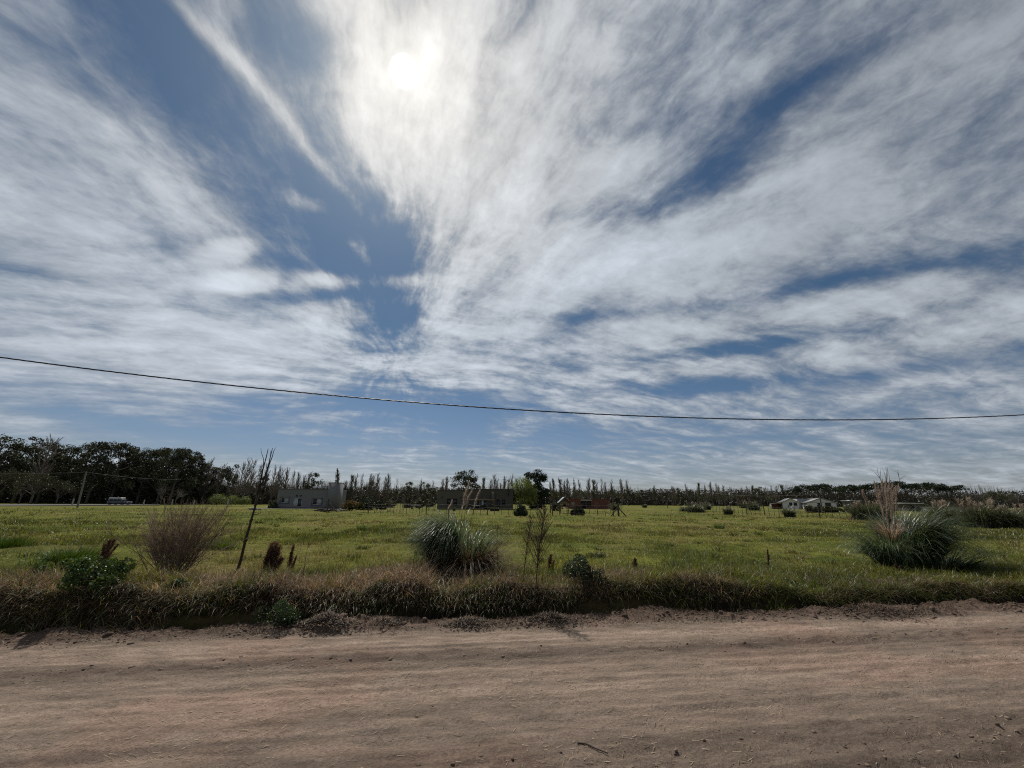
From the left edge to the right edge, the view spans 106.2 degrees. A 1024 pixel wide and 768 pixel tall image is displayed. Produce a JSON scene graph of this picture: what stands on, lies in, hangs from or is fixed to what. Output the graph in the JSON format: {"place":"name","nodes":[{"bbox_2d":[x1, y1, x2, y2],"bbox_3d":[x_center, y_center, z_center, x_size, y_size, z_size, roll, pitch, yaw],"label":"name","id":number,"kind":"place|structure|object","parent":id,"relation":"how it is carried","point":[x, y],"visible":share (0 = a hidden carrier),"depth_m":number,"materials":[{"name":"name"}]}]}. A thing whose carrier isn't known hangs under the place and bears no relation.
{"place":"outdoors","nodes":[
{"label":"outdoors","id":0,"kind":"place"},
{"bbox_2d":[0,504,158,505],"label":"lane","id":1,"kind":"structure","parent":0,"point":[68,504],"depth_m":93.23,"materials":[{"name":"grey asphalt"}]},
{"bbox_2d":[106,498,131,504],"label":"parked van","id":2,"kind":"object","parent":1,"relation":"on","point":[116,501],"visible":0.92,"depth_m":96.48,"materials":[{"name":"paint"}]},
{"bbox_2d":[0,598,1023,767],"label":"dirt road","id":3,"kind":"structure","parent":0,"point":[323,737],"depth_m":3.33,"materials":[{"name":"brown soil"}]},
{"bbox_2d":[283,610,372,630],"bbox_3d":[-2.393,3.035,4.997,1.057,0.197,0.771,8,-19,-24],"label":"earth heap","id":4,"kind":"object","parent":3,"relation":"on","point":[325,617],"visible":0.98,"depth_m":4.92,"materials":[{"name":"brown soil"}]},
{"bbox_2d":[358,616,403,626],"bbox_3d":[-1.727,3.132,5.106,0.661,0.152,0.401,0,-17,0],"label":"earth heap","id":5,"kind":"object","parent":3,"relation":"on","point":[386,620],"visible":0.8,"depth_m":5.08,"materials":[{"name":"brown soil"}]},
{"bbox_2d":[424,614,528,630],"bbox_3d":[-0.484,3.175,5.175,1.420,0.145,0.684,0,-17,0],"label":"earth heap","id":6,"kind":"object","parent":3,"relation":"on","point":[477,621],"visible":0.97,"depth_m":5.11,"materials":[{"name":"brown soil"}]},
{"bbox_2d":[0,599,1021,646],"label":"torn roots","id":7,"kind":"object","parent":3,"relation":"on","point":[565,622],"visible":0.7,"depth_m":5.32,"materials":[{"name":"brown plant"}]},
{"bbox_2d":[0,600,1023,767],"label":"earth clods","id":8,"kind":"object","parent":3,"relation":"on","point":[108,633],"visible":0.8,"depth_m":4.90,"materials":[{"name":"brown soil"}]},
{"bbox_2d":[498,608,594,625],"bbox_3d":[0.378,3.211,5.303,1.507,0.146,0.752,0,-17,0],"label":"earth heap","id":9,"kind":"object","parent":3,"relation":"on","point":[553,616],"visible":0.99,"depth_m":5.30,"materials":[{"name":"brown soil"}]},
{"bbox_2d":[822,602,937,618],"bbox_3d":[5.484,3.369,5.807,1.759,0.140,0.944,5,-18,-14],"label":"earth heap","id":10,"kind":"object","parent":3,"relation":"on","point":[862,605],"visible":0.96,"depth_m":5.75,"materials":[{"name":"brown soil"}]},
{"bbox_2d":[0,503,1023,633],"bbox_3d":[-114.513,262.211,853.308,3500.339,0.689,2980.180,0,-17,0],"label":"pasture ground","id":11,"kind":"structure","parent":0,"point":[188,623],"depth_m":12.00,"materials":[{"name":"plant"}]},
{"bbox_2d":[0,468,25,492],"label":"edge tree","id":12,"kind":"object","parent":11,"relation":"on","point":[5,476],"visible":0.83,"depth_m":101.55,"materials":[{"name":"green plant"}]},
{"bbox_2d":[0,433,27,486],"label":"evergreen tree","id":13,"kind":"object","parent":11,"relation":"on","point":[5,439],"visible":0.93,"depth_m":111.79,"materials":[{"name":"green plant"}]},
{"bbox_2d":[0,443,31,497],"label":"evergreen tree","id":14,"kind":"object","parent":11,"relation":"on","point":[3,486],"visible":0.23,"depth_m":119.11,"materials":[{"name":"green plant"}]},
{"bbox_2d":[0,532,42,548],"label":"grass clump","id":15,"kind":"object","parent":11,"relation":"on","point":[7,542],"visible":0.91,"depth_m":12.10,"materials":[{"name":"green plant"}]},
{"bbox_2d":[1,476,41,503],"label":"edge tree","id":16,"kind":"object","parent":11,"relation":"on","point":[20,493],"visible":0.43,"depth_m":101.85,"materials":[{"name":"green plant"}]},
{"bbox_2d":[4,436,48,503],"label":"evergreen tree","id":17,"kind":"object","parent":11,"relation":"on","point":[26,449],"visible":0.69,"depth_m":115.72,"materials":[{"name":"green plant"}]},
{"bbox_2d":[9,471,58,503],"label":"edge tree","id":18,"kind":"object","parent":11,"relation":"on","point":[31,479],"visible":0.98,"depth_m":98.56,"materials":[{"name":"green plant"}]},
{"bbox_2d":[29,435,63,503],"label":"bare tree","id":19,"kind":"object","parent":11,"relation":"on","point":[48,460],"visible":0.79,"depth_m":109.98,"materials":[{"name":"brown plant"}]},
{"bbox_2d":[21,442,73,503],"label":"evergreen tree","id":20,"kind":"object","parent":11,"relation":"on","point":[58,458],"visible":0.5,"depth_m":114.47,"materials":[{"name":"green plant"}]},
{"bbox_2d":[44,479,79,503],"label":"edge tree","id":21,"kind":"object","parent":11,"relation":"on","point":[64,486],"visible":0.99,"depth_m":99.83,"materials":[{"name":"green plant"}]},
{"bbox_2d":[30,558,96,575],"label":"clump","id":22,"kind":"object","parent":11,"relation":"on","point":[42,565],"visible":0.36,"depth_m":7.03,"materials":[{"name":"green plant"}]},
{"bbox_2d":[44,444,87,503],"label":"evergreen tree","id":23,"kind":"object","parent":11,"relation":"on","point":[74,448],"visible":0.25,"depth_m":120.32,"materials":[{"name":"green plant"}]},
{"bbox_2d":[18,543,118,565],"bbox_3d":[-10.670,4.134,9.421,2.267,0.534,1.672,0,-17,0],"label":"grass clump","id":24,"kind":"object","parent":11,"relation":"on","point":[52,555],"visible":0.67,"depth_m":9.20,"materials":[{"name":"green plant"}]},
{"bbox_2d":[55,442,113,503],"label":"evergreen tree","id":25,"kind":"object","parent":11,"relation":"on","point":[64,477],"visible":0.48,"depth_m":114.77,"materials":[{"name":"green plant"}]},
{"bbox_2d":[65,441,121,503],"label":"evergreen tree","id":26,"kind":"object","parent":11,"relation":"on","point":[93,453],"visible":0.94,"depth_m":112.90,"materials":[{"name":"green plant"}]},
{"bbox_2d":[57,554,136,595],"bbox_3d":[-5.679,2.617,5.275,0.818,0.556,0.710,-8,-19,26],"label":"leafy bush","id":27,"kind":"object","parent":11,"relation":"on","point":[110,567],"visible":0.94,"depth_m":5.16,"materials":[{"name":"green plant"}]},
{"bbox_2d":[96,537,119,563],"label":"dock plant","id":28,"kind":"object","parent":11,"relation":"on","point":[106,549],"visible":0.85,"depth_m":8.75,"materials":[{"name":"brown plant"}]},
{"bbox_2d":[85,441,141,497],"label":"evergreen tree","id":29,"kind":"object","parent":11,"relation":"on","point":[116,481],"visible":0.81,"depth_m":115.82,"materials":[{"name":"green plant"}]},
{"bbox_2d":[109,448,151,498],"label":"evergreen tree","id":30,"kind":"object","parent":11,"relation":"on","point":[128,463],"visible":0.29,"depth_m":122.53,"materials":[{"name":"green plant"}]},
{"bbox_2d":[120,447,167,503],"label":"evergreen tree","id":31,"kind":"object","parent":11,"relation":"on","point":[145,488],"visible":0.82,"depth_m":117.66,"materials":[{"name":"green plant"}]},
{"bbox_2d":[133,448,176,503],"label":"evergreen tree","id":32,"kind":"object","parent":11,"relation":"on","point":[138,485],"visible":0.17,"depth_m":124.67,"materials":[{"name":"green plant"}]},
{"bbox_2d":[138,447,184,503],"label":"evergreen tree","id":33,"kind":"object","parent":11,"relation":"on","point":[166,452],"visible":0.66,"depth_m":117.95,"materials":[{"name":"green plant"}]},
{"bbox_2d":[97,496,255,574],"bbox_3d":[-6.159,2.812,7.094,2.067,1.551,1.578,0,-17,0],"label":"dry shrub","id":34,"kind":"object","parent":11,"relation":"on","point":[181,538],"visible":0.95,"depth_m":7.00,"materials":[{"name":"brown plant"}]},
{"bbox_2d":[0,452,354,504],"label":"undergrowth","id":35,"kind":"object","parent":11,"relation":"on","point":[102,498],"visible":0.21,"depth_m":126.11,"materials":[{"name":"green plant"}]},
{"bbox_2d":[154,447,200,504],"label":"evergreen tree","id":36,"kind":"object","parent":11,"relation":"on","point":[184,453],"visible":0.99,"depth_m":115.10,"materials":[{"name":"green plant"}]},
{"bbox_2d":[174,459,209,503],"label":"evergreen tree","id":37,"kind":"object","parent":11,"relation":"on","point":[194,467],"visible":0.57,"depth_m":121.72,"materials":[{"name":"green plant"}]},
{"bbox_2d":[180,450,205,503],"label":"evergreen tree","id":38,"kind":"object","parent":11,"relation":"on","point":[198,471],"visible":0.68,"depth_m":121.86,"materials":[{"name":"green plant"}]},
{"bbox_2d":[164,578,221,593],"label":"leafy bush","id":39,"kind":"object","parent":11,"relation":"on","point":[181,581],"visible":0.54,"depth_m":5.45,"materials":[{"name":"green plant"}]},
{"bbox_2d":[187,462,217,503],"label":"evergreen tree","id":40,"kind":"object","parent":11,"relation":"on","point":[210,481],"visible":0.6,"depth_m":125.99,"materials":[{"name":"green plant"}]},
{"bbox_2d":[196,457,217,503],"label":"bare poplar","id":41,"kind":"object","parent":11,"relation":"on","point":[206,482],"visible":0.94,"depth_m":124.42,"materials":[{"name":"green plant"}]},
{"bbox_2d":[205,466,225,503],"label":"evergreen tree","id":42,"kind":"object","parent":11,"relation":"on","point":[214,477],"visible":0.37,"depth_m":129.37,"materials":[{"name":"green plant"}]},
{"bbox_2d":[207,494,226,506],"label":"young willow","id":43,"kind":"object","parent":11,"relation":"on","point":[219,498],"visible":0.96,"depth_m":87.78,"materials":[{"name":"green plant"}]},
{"bbox_2d":[196,538,241,550],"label":"grass clump","id":44,"kind":"object","parent":11,"relation":"on","point":[226,544],"visible":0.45,"depth_m":11.68,"materials":[{"name":"green plant"}]},
{"bbox_2d":[213,463,226,503],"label":"bare poplar","id":45,"kind":"object","parent":11,"relation":"on","point":[216,488],"visible":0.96,"depth_m":127.76,"materials":[{"name":"brown plant"}]},
{"bbox_2d":[219,464,239,503],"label":"dark tree","id":46,"kind":"object","parent":11,"relation":"on","point":[228,476],"visible":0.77,"depth_m":129.38,"materials":[{"name":"green plant"}]},
{"bbox_2d":[225,466,239,504],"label":"bare poplar","id":47,"kind":"object","parent":11,"relation":"on","point":[230,492],"visible":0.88,"depth_m":128.43,"materials":[{"name":"brown plant"}]},
{"bbox_2d":[231,461,245,504],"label":"bare poplar","id":48,"kind":"object","parent":11,"relation":"on","point":[240,482],"visible":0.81,"depth_m":125.90,"materials":[{"name":"brown plant"}]},
{"bbox_2d":[236,459,252,504],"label":"bare poplar","id":49,"kind":"object","parent":11,"relation":"on","point":[245,476],"visible":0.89,"depth_m":123.98,"materials":[{"name":"brown plant"}]},
{"bbox_2d":[242,458,260,504],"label":"bare poplar","id":50,"kind":"object","parent":11,"relation":"on","point":[252,475],"visible":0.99,"depth_m":123.84,"materials":[{"name":"brown plant"}]},
{"bbox_2d":[236,447,275,568],"bbox_3d":[-5.897,2.841,8.859,0.369,2.757,0.087,0,-17,0],"label":"bare sapling","id":51,"kind":"object","parent":11,"relation":"on","point":[248,530],"visible":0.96,"depth_m":8.86,"materials":[{"name":"brown plant"}]},
{"bbox_2d":[252,464,263,503],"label":"bare poplar","id":52,"kind":"object","parent":11,"relation":"on","point":[258,479],"visible":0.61,"depth_m":130.62,"materials":[{"name":"brown plant"}]},
{"bbox_2d":[252,476,274,504],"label":"dark tree","id":53,"kind":"object","parent":11,"relation":"on","point":[267,489],"visible":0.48,"depth_m":134.23,"materials":[{"name":"green plant"}]},
{"bbox_2d":[260,541,284,572],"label":"dock plant","id":54,"kind":"object","parent":11,"relation":"on","point":[273,552],"visible":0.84,"depth_m":7.57,"materials":[{"name":"brown plant"}]},
{"bbox_2d":[268,464,280,500],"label":"bare poplar","id":55,"kind":"object","parent":11,"relation":"on","point":[272,485],"visible":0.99,"depth_m":129.53,"materials":[{"name":"brown plant"}]},
{"bbox_2d":[251,598,305,626],"bbox_3d":[-3.047,3.014,5.012,0.594,0.392,0.474,0,-17,0],"label":"leafy bush","id":56,"kind":"object","parent":11,"relation":"on","point":[293,615],"visible":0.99,"depth_m":4.97,"materials":[{"name":"green plant"}]},
{"bbox_2d":[285,544,296,568],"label":"dock plant","id":57,"kind":"object","parent":11,"relation":"on","point":[291,562],"visible":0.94,"depth_m":8.20,"materials":[{"name":"brown plant"}]},
{"bbox_2d":[275,482,346,508],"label":"flat roofed house","id":58,"kind":"structure","parent":11,"relation":"on","point":[335,492],"depth_m":70.90,"materials":[{"name":"paint"}]},
{"bbox_2d":[303,473,324,488],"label":"dark tree","id":59,"kind":"object","parent":11,"relation":"on","point":[315,475],"visible":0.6,"depth_m":141.20,"materials":[{"name":"green plant"}]},
{"bbox_2d":[340,499,358,510],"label":"shrub","id":60,"kind":"object","parent":11,"relation":"on","point":[349,505],"visible":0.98,"depth_m":57.72,"materials":[{"name":"green plant"}]},
{"bbox_2d":[361,495,386,509],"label":"dark bush","id":61,"kind":"object","parent":11,"relation":"on","point":[380,503],"visible":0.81,"depth_m":65.52,"materials":[{"name":"green plant"}]},
{"bbox_2d":[400,481,417,502],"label":"dark tree","id":62,"kind":"object","parent":11,"relation":"on","point":[407,496],"visible":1,"depth_m":158.62,"materials":[{"name":"green plant"}]},
{"bbox_2d":[419,482,431,500],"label":"dark tree","id":63,"kind":"object","parent":11,"relation":"on","point":[427,496],"visible":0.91,"depth_m":164.88,"materials":[{"name":"green plant"}]},
{"bbox_2d":[449,470,479,489],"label":"evergreen tree","id":64,"kind":"object","parent":11,"relation":"on","point":[466,479],"visible":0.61,"depth_m":107.94,"materials":[{"name":"green plant"}]},
{"bbox_2d":[397,482,533,580],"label":"pampas grass","id":65,"kind":"object","parent":11,"relation":"on","point":[442,540],"depth_m":7.31,"materials":[{"name":"green plant"}]},
{"bbox_2d":[437,487,512,509],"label":"flat roofed house","id":66,"kind":"structure","parent":11,"relation":"on","point":[498,497],"depth_m":75.49,"materials":[{"name":"concrete"}]},
{"bbox_2d":[368,501,613,515],"bbox_3d":[-3.260,14.636,45.061,29.530,1.708,0.245,-3,-17,10],"label":"wire fence","id":67,"kind":"object","parent":11,"relation":"on","point":[446,504],"visible":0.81,"depth_m":44.94,"materials":[{"name":"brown wood"}]},
{"bbox_2d":[0,569,1023,629],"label":"overhanging grass","id":68,"kind":"structure","parent":11,"relation":"on","point":[854,587],"depth_m":5.58,"materials":[{"name":"green plant"}]},
{"bbox_2d":[513,504,527,515],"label":"round shrub","id":69,"kind":"object","parent":11,"relation":"on","point":[519,510],"visible":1,"depth_m":42.68,"materials":[{"name":"green plant"}]},
{"bbox_2d":[507,475,538,506],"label":"willow tree","id":70,"kind":"object","parent":11,"relation":"on","point":[519,493],"visible":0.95,"depth_m":77.92,"materials":[{"name":"green plant"}]},
{"bbox_2d":[519,515,532,580],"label":"dry weed stalk","id":71,"kind":"object","parent":11,"relation":"on","point":[527,550],"visible":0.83,"depth_m":6.36,"materials":[{"name":"brown plant"}]},
{"bbox_2d":[522,469,550,508],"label":"dark conifer","id":72,"kind":"object","parent":11,"relation":"on","point":[538,477],"visible":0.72,"depth_m":87.55,"materials":[{"name":"green plant"}]},
{"bbox_2d":[523,504,552,601],"bbox_3d":[0.468,2.607,5.927,0.450,1.435,0.524,13,-21,-34],"label":"dry weed stalk","id":73,"kind":"object","parent":11,"relation":"on","point":[538,549],"visible":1,"depth_m":5.98,"materials":[{"name":"brown plant"}]},
{"bbox_2d":[549,497,578,512],"bbox_3d":[7.183,17.074,54.044,4.140,2.285,1.920,0,-17,0],"label":"playhouse","id":74,"kind":"object","parent":11,"relation":"on","point":[563,501],"visible":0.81,"depth_m":53.49,"materials":[{"name":"brown wood"}]},
{"bbox_2d":[561,553,606,586],"bbox_3d":[1.150,3.024,6.228,0.562,0.516,0.679,7,-18,-21],"label":"leafy bush","id":75,"kind":"object","parent":11,"relation":"on","point":[580,570],"visible":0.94,"depth_m":6.12,"materials":[{"name":"green plant"}]},
{"bbox_2d":[565,499,609,508],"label":"brick building","id":76,"kind":"structure","parent":11,"relation":"on","point":[591,502],"depth_m":91.73,"materials":[{"name":"brick"}]},
{"bbox_2d":[223,480,1023,507],"bbox_3d":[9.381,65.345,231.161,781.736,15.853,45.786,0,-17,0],"label":"wood","id":77,"kind":"object","parent":11,"relation":"on","point":[901,497],"visible":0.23,"depth_m":227.18,"materials":[{"name":"green plant"}]},
{"bbox_2d":[681,501,714,512],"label":"pampas bush","id":78,"kind":"object","parent":11,"relation":"on","point":[696,508],"visible":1,"depth_m":62.67,"materials":[{"name":"green plant"}]},
{"bbox_2d":[752,487,766,506],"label":"dark tree","id":79,"kind":"object","parent":11,"relation":"on","point":[760,493],"visible":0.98,"depth_m":192.30,"materials":[{"name":"green plant"}]},
{"bbox_2d":[712,504,854,517],"bbox_3d":[32.441,16.019,48.525,0.180,1.558,21.373,3,-17,-9],"label":"wire fence","id":80,"kind":"object","parent":11,"relation":"on","point":[783,510],"visible":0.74,"depth_m":46.97,"materials":[{"name":"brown wood"}]},
{"bbox_2d":[770,498,799,508],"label":"gabled house","id":81,"kind":"structure","parent":11,"relation":"on","point":[790,502],"depth_m":111.45,"materials":[{"name":"paint"}]},
{"bbox_2d":[778,506,798,516],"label":"pampas bush","id":82,"kind":"object","parent":11,"relation":"on","point":[790,512],"visible":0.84,"depth_m":43.58,"materials":[{"name":"green plant"}]},
{"bbox_2d":[793,484,819,498],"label":"stone pine","id":83,"kind":"object","parent":11,"relation":"on","point":[809,487],"visible":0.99,"depth_m":192.49,"materials":[{"name":"green plant"}]},
{"bbox_2d":[801,498,836,508],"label":"gabled house","id":84,"kind":"structure","parent":11,"relation":"on","point":[814,502],"depth_m":107.53,"materials":[{"name":"paint"}]},
{"bbox_2d":[812,483,834,498],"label":"stone pine","id":85,"kind":"object","parent":11,"relation":"on","point":[823,486],"visible":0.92,"depth_m":191.61,"materials":[{"name":"green plant"}]},
{"bbox_2d":[823,486,850,506],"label":"stone pine","id":86,"kind":"object","parent":11,"relation":"on","point":[838,488],"visible":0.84,"depth_m":195.77,"materials":[{"name":"green plant"}]},
{"bbox_2d":[836,500,879,519],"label":"pampas bush","id":87,"kind":"object","parent":11,"relation":"on","point":[858,510],"visible":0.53,"depth_m":37.81,"materials":[{"name":"green plant"}]},
{"bbox_2d":[852,500,897,519],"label":"pampas bush","id":88,"kind":"object","parent":11,"relation":"on","point":[877,506],"visible":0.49,"depth_m":36.68,"materials":[{"name":"green plant"}]},
{"bbox_2d":[858,482,894,493],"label":"stone pine","id":89,"kind":"object","parent":11,"relation":"on","point":[871,486],"visible":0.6,"depth_m":191.88,"materials":[{"name":"green plant"}]},
{"bbox_2d":[888,503,923,510],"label":"shed","id":90,"kind":"structure","parent":11,"relation":"on","point":[907,505],"depth_m":87.97,"materials":[{"name":"metal"}]},
{"bbox_2d":[899,483,920,502],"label":"stone pine","id":91,"kind":"object","parent":11,"relation":"on","point":[912,486],"visible":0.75,"depth_m":188.13,"materials":[{"name":"green plant"}]},
{"bbox_2d":[905,482,936,506],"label":"stone pine","id":92,"kind":"object","parent":11,"relation":"on","point":[928,486],"visible":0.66,"depth_m":187.75,"materials":[{"name":"green plant"}]},
{"bbox_2d":[830,478,1014,571],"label":"pampas grass","id":93,"kind":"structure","parent":11,"relation":"on","point":[920,543],"depth_m":9.06,"materials":[{"name":"green plant"}]},
{"bbox_2d":[907,500,963,524],"bbox_3d":[33.323,9.924,29.862,4.933,2.053,4.304,0,-17,0],"label":"pampas bush","id":94,"kind":"object","parent":11,"relation":"on","point":[939,505],"visible":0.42,"depth_m":29.76,"materials":[{"name":"green plant"}]},
{"bbox_2d":[941,485,969,506],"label":"stone pine","id":95,"kind":"object","parent":11,"relation":"on","point":[959,487],"visible":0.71,"depth_m":187.69,"materials":[{"name":"green plant"}]},
{"bbox_2d":[926,496,1019,528],"bbox_3d":[31.857,8.692,26.236,5.201,2.262,4.892,0,-17,0],"label":"pampas bush","id":96,"kind":"object","parent":11,"relation":"on","point":[981,516],"visible":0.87,"depth_m":25.84,"materials":[{"name":"green plant"}]},
{"bbox_2d":[982,490,1005,504],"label":"bare tree","id":97,"kind":"object","parent":11,"relation":"on","point":[991,494],"visible":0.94,"depth_m":200.91,"materials":[{"name":"green plant"}]},
{"bbox_2d":[980,503,1023,528],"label":"pampas bush","id":98,"kind":"object","parent":11,"relation":"on","point":[1018,520],"visible":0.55,"depth_m":25.17,"materials":[{"name":"green plant"}]},
{"bbox_2d":[998,493,1018,506],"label":"bare tree","id":99,"kind":"object","parent":11,"relation":"on","point":[1008,497],"visible":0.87,"depth_m":201.88,"materials":[{"name":"green plant"}]},
{"bbox_2d":[1003,503,1023,518],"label":"pampas bush","id":100,"kind":"object","parent":11,"relation":"on","point":[1021,508],"visible":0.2,"depth_m":26.52,"materials":[{"name":"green plant"}]},
{"bbox_2d":[0,550,1023,632],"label":"dead verge grass","id":101,"kind":"structure","parent":0,"point":[422,575],"depth_m":5.79,"materials":[{"name":"brown plant"}]},
{"bbox_2d":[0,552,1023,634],"bbox_3d":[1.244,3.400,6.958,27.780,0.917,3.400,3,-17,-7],"label":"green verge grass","id":102,"kind":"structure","parent":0,"point":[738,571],"depth_m":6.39,"materials":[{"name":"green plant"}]},
{"bbox_2d":[0,357,1023,419],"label":"overhead cable","id":103,"kind":"object","parent":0,"point":[484,407],"visible":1,"depth_m":5.71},
{"bbox_2d":[0,0,1023,503],"label":"sky","id":104,"kind":"structure","parent":0,"point":[745,209],"materials":[{"name":"blue"}]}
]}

